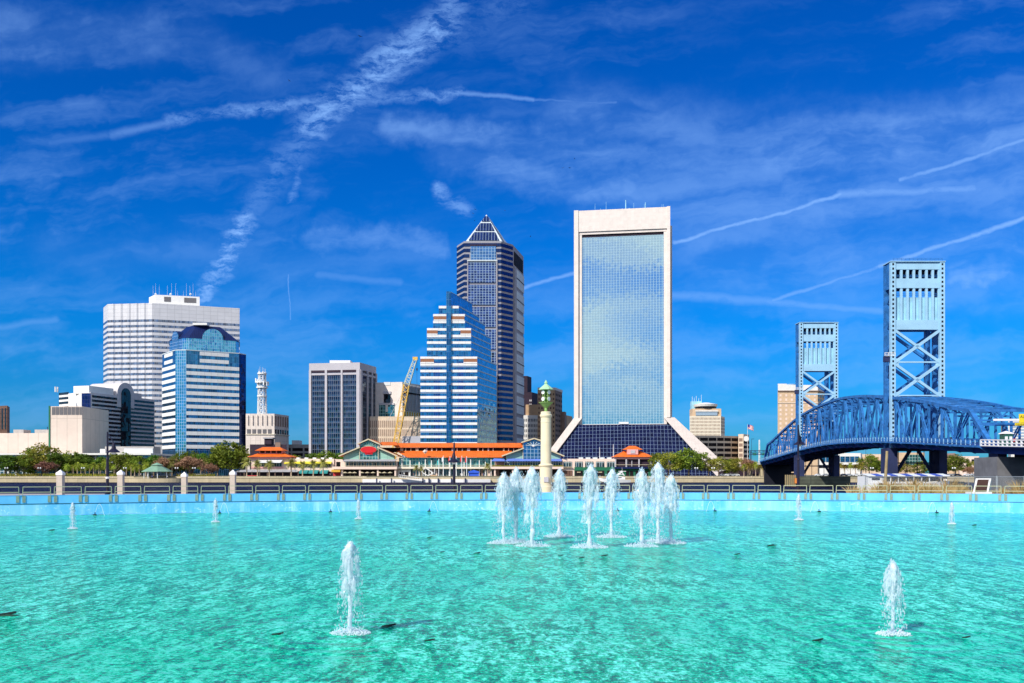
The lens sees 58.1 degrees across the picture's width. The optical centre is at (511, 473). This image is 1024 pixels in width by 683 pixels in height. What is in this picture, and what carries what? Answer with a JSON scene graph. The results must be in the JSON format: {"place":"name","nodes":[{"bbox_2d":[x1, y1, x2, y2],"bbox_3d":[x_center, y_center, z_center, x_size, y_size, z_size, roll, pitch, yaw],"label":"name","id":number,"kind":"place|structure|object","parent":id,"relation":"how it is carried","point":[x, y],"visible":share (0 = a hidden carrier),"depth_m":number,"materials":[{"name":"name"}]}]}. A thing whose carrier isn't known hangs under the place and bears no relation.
{"place":"outdoors","nodes":[
{"label":"outdoors","id":0,"kind":"place"},
{"bbox_2d":[0,406,9,432],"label":"office block","id":1,"kind":"structure","parent":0,"point":[4,419],"depth_m":802.60,"materials":[{"name":"brown concrete"}]},
{"bbox_2d":[0,494,103,494],"bbox_3d":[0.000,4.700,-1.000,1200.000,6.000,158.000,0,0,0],"label":"plaza","id":2,"kind":"structure","parent":0,"point":[51,494],"depth_m":74.95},
{"bbox_2d":[105,432,119,493],"bbox_3d":[-26.846,-0.562,62.035,0.919,4.524,0.788,0,0,32],"label":"lamp post","id":3,"kind":"object","parent":2,"relation":"on","point":[113,450],"visible":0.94,"depth_m":61.93,"materials":[{"name":"black metal"}]},
{"bbox_2d":[448,442,458,492],"bbox_3d":[-3.983,-0.234,63.635,0.788,3.869,0.919,0,0,32],"label":"lamp post","id":4,"kind":"object","parent":2,"relation":"on","point":[453,460],"visible":0.94,"depth_m":63.91,"materials":[{"name":"black metal"}]},
{"bbox_2d":[0,492,1023,515],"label":"basin wall","id":5,"kind":"structure","parent":2,"relation":"on","point":[37,505],"depth_m":48.28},
{"bbox_2d":[85,486,111,501],"bbox_3d":[-20.118,0.992,44.822,1.222,0.756,0.106,0,0,-24],"label":"rail panel","id":6,"kind":"object","parent":5,"relation":"attached to","point":[86,498],"visible":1,"depth_m":44.81,"materials":[{"name":"metal"}]},
{"bbox_2d":[115,486,140,501],"bbox_3d":[-18.898,0.992,45.356,1.222,0.756,0.106,0,0,-23],"label":"rail panel","id":7,"kind":"object","parent":5,"relation":"attached to","point":[116,498],"visible":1,"depth_m":45.32,"materials":[{"name":"metal"}]},
{"bbox_2d":[144,486,169,500],"bbox_3d":[-17.665,0.992,45.862,1.222,0.756,0.106,0,0,-22],"label":"rail panel","id":8,"kind":"object","parent":5,"relation":"attached to","point":[145,497],"visible":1,"depth_m":45.83,"materials":[{"name":"metal"}]},
{"bbox_2d":[890,485,914,499],"bbox_3d":[20.241,0.992,47.777,1.222,0.756,0.106,0,0,16],"label":"rail panel","id":9,"kind":"object","parent":5,"relation":"attached to","point":[891,496],"visible":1,"depth_m":47.73,"materials":[{"name":"metal"}]},
{"bbox_2d":[539,381,552,491],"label":"clock column","id":10,"kind":"structure","parent":2,"relation":"on","point":[545,465],"depth_m":59.70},
{"bbox_2d":[794,424,805,492],"bbox_3d":[20.086,-0.857,64.297,0.800,5.113,0.934,0,0,0],"label":"lamp post","id":11,"kind":"object","parent":2,"relation":"on","point":[799,443],"visible":0.93,"depth_m":63.94,"materials":[{"name":"black metal"}]},
{"bbox_2d":[56,470,65,494],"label":"stone pillar","id":12,"kind":"structure","parent":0,"point":[60,477],"depth_m":62.00,"materials":[{"name":"beige stone"}]},
{"bbox_2d":[55,383,154,446],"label":"office block","id":13,"kind":"structure","parent":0,"point":[131,418],"depth_m":720.83,"materials":[{"name":"white paint"}]},
{"bbox_2d":[117,470,124,493],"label":"stone pillar","id":14,"kind":"structure","parent":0,"point":[120,477],"depth_m":66.00,"materials":[{"name":"beige stone"}]},
{"bbox_2d":[103,283,239,453],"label":"office tower","id":15,"kind":"structure","parent":0,"point":[137,337],"depth_m":802.91,"materials":[{"name":"white concrete"}]},
{"bbox_2d":[181,472,187,493],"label":"stone pillar","id":16,"kind":"structure","parent":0,"point":[184,482],"depth_m":68.00,"materials":[{"name":"beige stone"}]},
{"bbox_2d":[162,323,245,475],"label":"office tower","id":17,"kind":"structure","parent":0,"point":[203,387],"depth_m":655.87,"materials":[{"name":"blue glass"}]},
{"bbox_2d":[172,331,178,349],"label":"arched window","id":18,"kind":"structure","parent":17,"relation":"in","point":[175,335],"depth_m":668.53,"materials":[{"name":"blue glass"}]},
{"bbox_2d":[202,329,222,349],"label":"arched window","id":19,"kind":"structure","parent":17,"relation":"in","point":[208,336],"depth_m":667.88,"materials":[{"name":"blue glass"}]},
{"bbox_2d":[229,470,236,493],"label":"stone pillar","id":20,"kind":"structure","parent":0,"point":[232,473],"depth_m":66.00,"materials":[{"name":"beige stone"}]},
{"bbox_2d":[245,414,289,469],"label":"exchange building","id":21,"kind":"structure","parent":0,"point":[259,427],"depth_m":660.00,"materials":[{"name":"beige paint"}]},
{"bbox_2d":[255,367,268,413],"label":"antenna mast","id":22,"kind":"object","parent":21,"relation":"on","point":[263,382],"visible":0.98,"depth_m":665.66,"materials":[{"name":"white metal"}]},
{"bbox_2d":[250,437,286,469],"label":"building","id":23,"kind":"structure","parent":0,"point":[268,441],"depth_m":628.00,"materials":[{"name":"grey concrete"}]},
{"bbox_2d":[289,444,308,458],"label":"parking garage","id":24,"kind":"structure","parent":0,"point":[301,450],"depth_m":700.00,"materials":[{"name":"concrete"}]},
{"bbox_2d":[309,360,376,456],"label":"office tower","id":25,"kind":"structure","parent":0,"point":[341,402],"depth_m":653.39,"materials":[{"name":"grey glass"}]},
{"bbox_2d":[420,291,496,442],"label":"office tower","id":26,"kind":"structure","parent":0,"point":[458,385],"depth_m":636.00,"materials":[{"name":"blue glass"}]},
{"bbox_2d":[0,482,973,493],"bbox_3d":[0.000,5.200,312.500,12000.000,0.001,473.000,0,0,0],"label":"river water","id":27,"kind":"structure","parent":0,"point":[207,487],"depth_m":344.69,"materials":[{"name":"blue liquid"}]},
{"bbox_2d":[125,478,180,482],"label":"promenade bulge","id":28,"kind":"object","parent":27,"relation":"in","point":[149,480],"visible":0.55,"depth_m":538.41,"materials":[{"name":"beige concrete"}]},
{"bbox_2d":[141,463,172,477],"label":"gazebo","id":29,"kind":"object","parent":28,"relation":"on","point":[156,467],"visible":0.9,"depth_m":542.20,"materials":[{"name":"metal"}]},
{"bbox_2d":[362,478,490,481],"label":"floating dock","id":30,"kind":"object","parent":27,"relation":"on","point":[425,480],"visible":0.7,"depth_m":542.11,"materials":[{"name":"metal"}]},
{"bbox_2d":[599,471,630,482],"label":"motor yacht","id":31,"kind":"object","parent":27,"relation":"on","point":[618,477],"visible":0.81,"depth_m":533.30,"materials":[{"name":"white plastic"}]},
{"bbox_2d":[794,320,839,475],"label":"lift tower","id":32,"kind":"structure","parent":27,"relation":"in","point":[819,359],"depth_m":375.90,"materials":[{"name":"metal"}]},
{"bbox_2d":[785,475,849,486],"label":"pier fender","id":33,"kind":"object","parent":27,"relation":"in","point":[808,481],"visible":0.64,"depth_m":370.00,"materials":[{"name":"grey concrete"}]},
{"bbox_2d":[760,395,1023,493],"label":"bridge","id":34,"kind":"structure","parent":27,"relation":"in","point":[777,468],"depth_m":262.21,"materials":[{"name":"blue metal"}]},
{"bbox_2d":[999,431,1013,445],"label":"bridge cabin","id":35,"kind":"object","parent":34,"relation":"on","point":[1006,435],"visible":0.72,"depth_m":197.00,"materials":[{"name":"white metal"}]},
{"bbox_2d":[857,474,949,492],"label":"tour boat","id":36,"kind":"object","parent":27,"relation":"on","point":[861,481],"visible":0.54,"depth_m":106.55,"materials":[{"name":"white plastic"}]},
{"bbox_2d":[881,258,946,480],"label":"lift tower","id":37,"kind":"structure","parent":27,"relation":"in","point":[919,313],"depth_m":267.90,"materials":[{"name":"metal"}]},
{"bbox_2d":[134,475,857,476],"bbox_3d":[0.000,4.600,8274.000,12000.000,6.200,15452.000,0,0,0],"label":"ground","id":38,"kind":"structure","parent":0,"point":[426,476],"depth_m":548.00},
{"bbox_2d":[0,455,21,473],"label":"oak tree","id":39,"kind":"object","parent":38,"relation":"on","point":[7,459],"visible":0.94,"depth_m":568.47,"materials":[{"name":"green plant"}]},
{"bbox_2d":[4,456,38,473],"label":"oak tree","id":40,"kind":"object","parent":38,"relation":"on","point":[30,469],"visible":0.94,"depth_m":573.72,"materials":[{"name":"green plant"}]},
{"bbox_2d":[19,442,62,474],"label":"spreading tree","id":41,"kind":"object","parent":38,"relation":"on","point":[45,449],"visible":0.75,"depth_m":579.75,"materials":[{"name":"green plant"}]},
{"bbox_2d":[33,460,59,473],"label":"bare tree","id":42,"kind":"object","parent":38,"relation":"on","point":[48,465],"visible":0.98,"depth_m":564.05,"materials":[{"name":"brown plant"}]},
{"bbox_2d":[43,452,69,471],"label":"oak tree","id":43,"kind":"object","parent":38,"relation":"on","point":[55,456],"visible":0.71,"depth_m":578.03,"materials":[{"name":"green plant"}]},
{"bbox_2d":[58,450,86,472],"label":"oak tree","id":44,"kind":"object","parent":38,"relation":"on","point":[72,461],"visible":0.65,"depth_m":583.74,"materials":[{"name":"green plant"}]},
{"bbox_2d":[73,454,93,472],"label":"oak tree","id":45,"kind":"object","parent":38,"relation":"on","point":[86,458],"visible":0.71,"depth_m":587.26,"materials":[{"name":"green plant"}]},
{"bbox_2d":[0,406,175,475],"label":"theatre","id":46,"kind":"structure","parent":38,"relation":"on","point":[80,429],"depth_m":638.00,"materials":[{"name":"concrete"}]},
{"bbox_2d":[101,453,128,473],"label":"oak tree","id":47,"kind":"object","parent":38,"relation":"on","point":[112,457],"visible":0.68,"depth_m":582.35,"materials":[{"name":"green plant"}]},
{"bbox_2d":[113,452,134,475],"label":"oak tree","id":48,"kind":"object","parent":38,"relation":"on","point":[127,456],"visible":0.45,"depth_m":587.58,"materials":[{"name":"green plant"}]},
{"bbox_2d":[129,455,149,473],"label":"oak tree","id":49,"kind":"object","parent":38,"relation":"on","point":[137,459],"visible":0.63,"depth_m":582.85,"materials":[{"name":"green plant"}]},
{"bbox_2d":[151,456,178,474],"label":"bare tree","id":50,"kind":"object","parent":38,"relation":"on","point":[163,462],"visible":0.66,"depth_m":577.60,"materials":[{"name":"brown plant"}]},
{"bbox_2d":[174,456,206,474],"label":"bare tree","id":51,"kind":"object","parent":38,"relation":"on","point":[189,463],"visible":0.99,"depth_m":569.24,"materials":[{"name":"brown plant"}]},
{"bbox_2d":[200,463,218,473],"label":"bare tree","id":52,"kind":"object","parent":38,"relation":"on","point":[211,467],"visible":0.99,"depth_m":564.89,"materials":[{"name":"brown plant"}]},
{"bbox_2d":[205,440,251,475],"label":"oak tree","id":53,"kind":"object","parent":38,"relation":"on","point":[235,457],"visible":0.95,"depth_m":574.79,"materials":[{"name":"green plant"}]},
{"bbox_2d":[236,447,299,475],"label":"pavilion","id":54,"kind":"structure","parent":38,"relation":"on","point":[278,456],"depth_m":575.20,"materials":[{"name":"pink paint"}]},
{"bbox_2d":[284,458,334,475],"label":"shop block","id":55,"kind":"structure","parent":38,"relation":"on","point":[308,471],"depth_m":576.70,"materials":[{"name":"beige glass"}]},
{"bbox_2d":[313,450,339,458],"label":"oak tree","id":56,"kind":"object","parent":38,"relation":"on","point":[329,454],"visible":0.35,"depth_m":621.76,"materials":[{"name":"green plant"}]},
{"bbox_2d":[331,439,402,475],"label":"market hall","id":57,"kind":"structure","parent":38,"relation":"on","point":[358,461],"depth_m":576.20,"materials":[{"name":"beige glass"}]},
{"bbox_2d":[360,446,376,453],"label":"oval sign","id":58,"kind":"object","parent":57,"relation":"attached to","point":[368,449],"visible":1,"depth_m":574.10,"materials":[{"name":"red plastic"}]},
{"bbox_2d":[370,417,419,460],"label":"courthouse annex","id":59,"kind":"object","parent":38,"relation":"on","point":[382,429],"visible":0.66,"depth_m":662.00,"materials":[{"name":"beige concrete"}]},
{"bbox_2d":[375,382,419,416],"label":"courthouse","id":60,"kind":"structure","parent":38,"relation":"on","point":[387,395],"depth_m":675.18,"materials":[{"name":"concrete"}]},
{"bbox_2d":[379,405,394,416],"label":"window","id":61,"kind":"structure","parent":60,"relation":"in","point":[382,408],"depth_m":674.60,"materials":[{"name":"teal glass"}]},
{"bbox_2d":[388,357,417,458],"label":"crane","id":62,"kind":"object","parent":38,"relation":"on","point":[407,393],"visible":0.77,"depth_m":648.50,"materials":[{"name":"metal"}]},
{"bbox_2d":[381,442,522,475],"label":"shopping arcade","id":63,"kind":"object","parent":38,"relation":"on","point":[430,455],"visible":0.68,"depth_m":580.20,"materials":[{"name":"orange tile"}]},
{"bbox_2d":[0,476,973,481],"bbox_3d":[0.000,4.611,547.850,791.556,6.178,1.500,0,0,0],"label":"seawall","id":64,"kind":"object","parent":38,"relation":"on","point":[345,479],"visible":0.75,"depth_m":547.40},
{"bbox_2d":[457,215,523,442],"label":"office tower","id":65,"kind":"structure","parent":38,"relation":"on","point":[490,273],"depth_m":723.07,"materials":[{"name":"blue glass"}]},
{"bbox_2d":[468,262,495,282],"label":"bay window","id":66,"kind":"structure","parent":65,"relation":"in","point":[478,272],"depth_m":719.16,"materials":[{"name":"blue glass"}]},
{"bbox_2d":[468,285,495,304],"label":"bay window","id":67,"kind":"structure","parent":65,"relation":"in","point":[477,294],"depth_m":719.16,"materials":[{"name":"blue glass"}]},
{"bbox_2d":[471,246,495,259],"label":"crown window","id":68,"kind":"structure","parent":65,"relation":"in","point":[477,252],"depth_m":719.69,"materials":[{"name":"blue glass"}]},
{"bbox_2d":[472,307,495,326],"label":"bay window","id":69,"kind":"structure","parent":65,"relation":"in","point":[487,315],"depth_m":719.16,"materials":[{"name":"blue glass"}]},
{"bbox_2d":[485,329,495,348],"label":"bay window","id":70,"kind":"structure","parent":65,"relation":"in","point":[491,333],"depth_m":719.16,"materials":[{"name":"blue glass"}]},
{"bbox_2d":[491,438,564,475],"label":"market hall","id":71,"kind":"structure","parent":38,"relation":"on","point":[525,458],"depth_m":575.60,"materials":[{"name":"blue glass"}]},
{"bbox_2d":[561,412,565,433],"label":"office block","id":72,"kind":"structure","parent":38,"relation":"on","point":[563,421],"depth_m":810.00,"materials":[{"name":"brown concrete"}]},
{"bbox_2d":[562,444,615,475],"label":"shop block","id":73,"kind":"structure","parent":38,"relation":"on","point":[602,466],"depth_m":575.60,"materials":[{"name":"white glass"}]},
{"bbox_2d":[551,200,720,475],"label":"office tower","id":74,"kind":"structure","parent":38,"relation":"on","point":[622,328],"depth_m":687.40,"materials":[{"name":"blue glass"}]},
{"bbox_2d":[612,446,666,475],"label":"pavilion","id":75,"kind":"structure","parent":38,"relation":"on","point":[632,461],"depth_m":576.60,"materials":[{"name":"orange tile"}]},
{"bbox_2d":[647,452,667,473],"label":"oak tree","id":76,"kind":"object","parent":38,"relation":"on","point":[654,458],"visible":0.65,"depth_m":567.25,"materials":[{"name":"green plant"}]},
{"bbox_2d":[651,451,683,475],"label":"spreading tree","id":77,"kind":"object","parent":38,"relation":"on","point":[667,467],"visible":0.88,"depth_m":561.91,"materials":[{"name":"green plant"}]},
{"bbox_2d":[668,447,710,475],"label":"oak tree","id":78,"kind":"object","parent":38,"relation":"on","point":[687,461],"visible":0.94,"depth_m":561.09,"materials":[{"name":"green plant"}]},
{"bbox_2d":[704,456,733,475],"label":"spreading tree","id":79,"kind":"object","parent":38,"relation":"on","point":[719,467],"visible":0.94,"depth_m":558.72,"materials":[{"name":"green plant"}]},
{"bbox_2d":[728,457,745,473],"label":"spreading tree","id":80,"kind":"object","parent":38,"relation":"on","point":[735,461],"visible":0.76,"depth_m":588.01,"materials":[{"name":"green plant"}]},
{"bbox_2d":[714,462,762,475],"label":"ramp","id":81,"kind":"structure","parent":38,"relation":"on","point":[743,473],"depth_m":606.00,"materials":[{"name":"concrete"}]},
{"bbox_2d":[856,454,880,473],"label":"oak tree","id":82,"kind":"object","parent":38,"relation":"on","point":[872,461],"visible":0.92,"depth_m":597.26,"materials":[{"name":"green plant"}]},
{"bbox_2d":[911,461,928,473],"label":"oak tree","id":83,"kind":"object","parent":38,"relation":"on","point":[923,467],"visible":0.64,"depth_m":598.40,"materials":[{"name":"green plant"}]},
{"bbox_2d":[947,454,970,473],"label":"oak tree","id":84,"kind":"object","parent":38,"relation":"on","point":[959,463],"visible":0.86,"depth_m":585.96,"materials":[{"name":"green plant"}]},
{"bbox_2d":[0,510,1023,682],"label":"pool water","id":85,"kind":"structure","parent":0,"point":[165,598],"depth_m":14.76,"materials":[{"name":"teal liquid"}]},
{"bbox_2d":[330,541,370,635],"bbox_3d":[-2.018,1.417,11.501,0.515,1.213,0.395,0,0,0],"label":"fountain jet","id":86,"kind":"object","parent":85,"relation":"on","point":[350,547],"visible":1,"depth_m":11.48,"materials":[{"name":"white liquid"}]},
{"bbox_2d":[487,472,519,544],"bbox_3d":[-0.264,0.967,26.287,0.982,2.093,0.721,0,0,0],"label":"fountain jet","id":87,"kind":"object","parent":85,"relation":"on","point":[503,484],"visible":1,"depth_m":26.23,"materials":[{"name":"white liquid"}]},
{"bbox_2d":[501,466,529,542],"bbox_3d":[0.079,0.907,26.867,1.087,2.263,0.792,0,0,0],"label":"fountain jet","id":88,"kind":"object","parent":85,"relation":"on","point":[515,482],"visible":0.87,"depth_m":26.81,"materials":[{"name":"white liquid"}]},
{"bbox_2d":[516,467,550,546],"bbox_3d":[0.580,0.886,25.352,1.060,2.257,0.795,0,0,0],"label":"fountain jet","id":89,"kind":"object","parent":85,"relation":"on","point":[531,476],"visible":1,"depth_m":25.30,"materials":[{"name":"white liquid"}]},
{"bbox_2d":[543,468,573,537],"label":"fountain jet","id":90,"kind":"object","parent":85,"relation":"on","point":[559,479],"visible":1,"depth_m":28.98,"materials":[{"name":"white liquid"}]},
{"bbox_2d":[570,464,607,548],"bbox_3d":[2.086,0.851,24.826,1.061,2.320,0.785,0,0,0],"label":"fountain jet","id":91,"kind":"object","parent":85,"relation":"on","point":[591,470],"visible":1,"depth_m":24.78,"materials":[{"name":"white liquid"}]},
{"bbox_2d":[596,469,626,537],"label":"fountain jet","id":92,"kind":"object","parent":85,"relation":"on","point":[611,478],"visible":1,"depth_m":28.75,"materials":[{"name":"white liquid"}]},
{"bbox_2d":[624,469,658,547],"bbox_3d":[3.535,0.905,25.178,0.991,2.213,0.779,0,0,0],"label":"fountain jet","id":93,"kind":"object","parent":85,"relation":"on","point":[641,480],"visible":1,"depth_m":25.12,"materials":[{"name":"white liquid"}]},
{"bbox_2d":[644,462,672,542],"bbox_3d":[4.254,0.812,26.859,1.082,2.398,0.849,0,0,0],"label":"fountain jet","id":94,"kind":"object","parent":85,"relation":"on","point":[658,467],"visible":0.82,"depth_m":26.81,"materials":[{"name":"white liquid"}]},
{"bbox_2d":[656,474,685,544],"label":"fountain jet","id":95,"kind":"object","parent":85,"relation":"on","point":[670,479],"visible":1,"depth_m":26.23,"materials":[{"name":"white liquid"}]},
{"bbox_2d":[875,561,910,636],"bbox_3d":[4.725,1.524,11.432,0.450,0.967,0.338,0,0,0],"label":"fountain jet","id":96,"kind":"object","parent":85,"relation":"on","point":[893,566],"visible":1,"depth_m":11.41,"materials":[{"name":"white liquid"}]},
{"bbox_2d":[0,0,1023,473],"label":"sky","id":97,"kind":"structure","parent":0,"point":[795,150],"materials":[{"name":"blue"}]},
{"bbox_2d":[524,405,537,440],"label":"office block","id":98,"kind":"structure","parent":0,"point":[531,424],"depth_m":830.00,"materials":[{"name":"white paint"}]},
{"bbox_2d":[524,376,537,414],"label":"office block","id":99,"kind":"structure","parent":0,"point":[530,398],"depth_m":881.00,"materials":[{"name":"concrete"}]},
{"bbox_2d":[538,388,562,447],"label":"office block","id":100,"kind":"structure","parent":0,"point":[554,408],"depth_m":790.00,"materials":[{"name":"beige brick"}]},
{"bbox_2d":[690,397,724,435],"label":"office block","id":101,"kind":"structure","parent":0,"point":[707,419],"depth_m":1000.00,"materials":[{"name":"beige paint"}]},
{"bbox_2d":[695,434,748,463],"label":"parking garage","id":102,"kind":"structure","parent":0,"point":[730,447],"depth_m":754.71,"materials":[{"name":"white paint"}]},
{"bbox_2d":[778,384,823,474],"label":"office block","id":103,"kind":"structure","parent":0,"point":[786,405],"depth_m":1000.00,"materials":[{"name":"beige concrete"}]},
{"bbox_2d":[819,453,861,474],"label":"building","id":104,"kind":"structure","parent":0,"point":[846,458],"depth_m":700.00,"materials":[{"name":"white paint"}]},
{"bbox_2d":[862,454,880,473],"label":"building","id":105,"kind":"structure","parent":0,"point":[871,472],"depth_m":760.00,"materials":[{"name":"beige concrete"}]},
{"bbox_2d":[899,453,924,473],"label":"building","id":106,"kind":"structure","parent":0,"point":[912,457],"depth_m":740.00,"materials":[{"name":"beige concrete"}]},
{"bbox_2d":[841,476,1023,493],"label":"ornamental grass","id":107,"kind":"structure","parent":0,"point":[954,488],"depth_m":59.96,"materials":[{"name":"beige plant"}]},
{"bbox_2d":[947,453,978,474],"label":"building","id":108,"kind":"structure","parent":0,"point":[971,458],"depth_m":692.00,"materials":[{"name":"beige brick"}]},
{"bbox_2d":[1008,421,1023,456],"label":"office block","id":109,"kind":"structure","parent":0,"point":[1016,438],"depth_m":950.00,"materials":[{"name":"white paint"}]},
{"label":"lawn","id":110,"kind":"structure","parent":0,"visible":0},
{"bbox_2d":[865,476,1023,493],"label":"chain link fence","id":111,"kind":"object","parent":110,"relation":"on","point":[996,482],"visible":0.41,"depth_m":64.00,"materials":[{"name":"metal"}]},
{"bbox_2d":[965,478,991,493],"bbox_3d":[28.731,0.999,56.400,1.587,1.403,1.000,0,0,0],"label":"plaque stand","id":112,"kind":"object","parent":110,"relation":"on","point":[983,485],"visible":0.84,"depth_m":56.16,"materials":[{"name":"white metal"}]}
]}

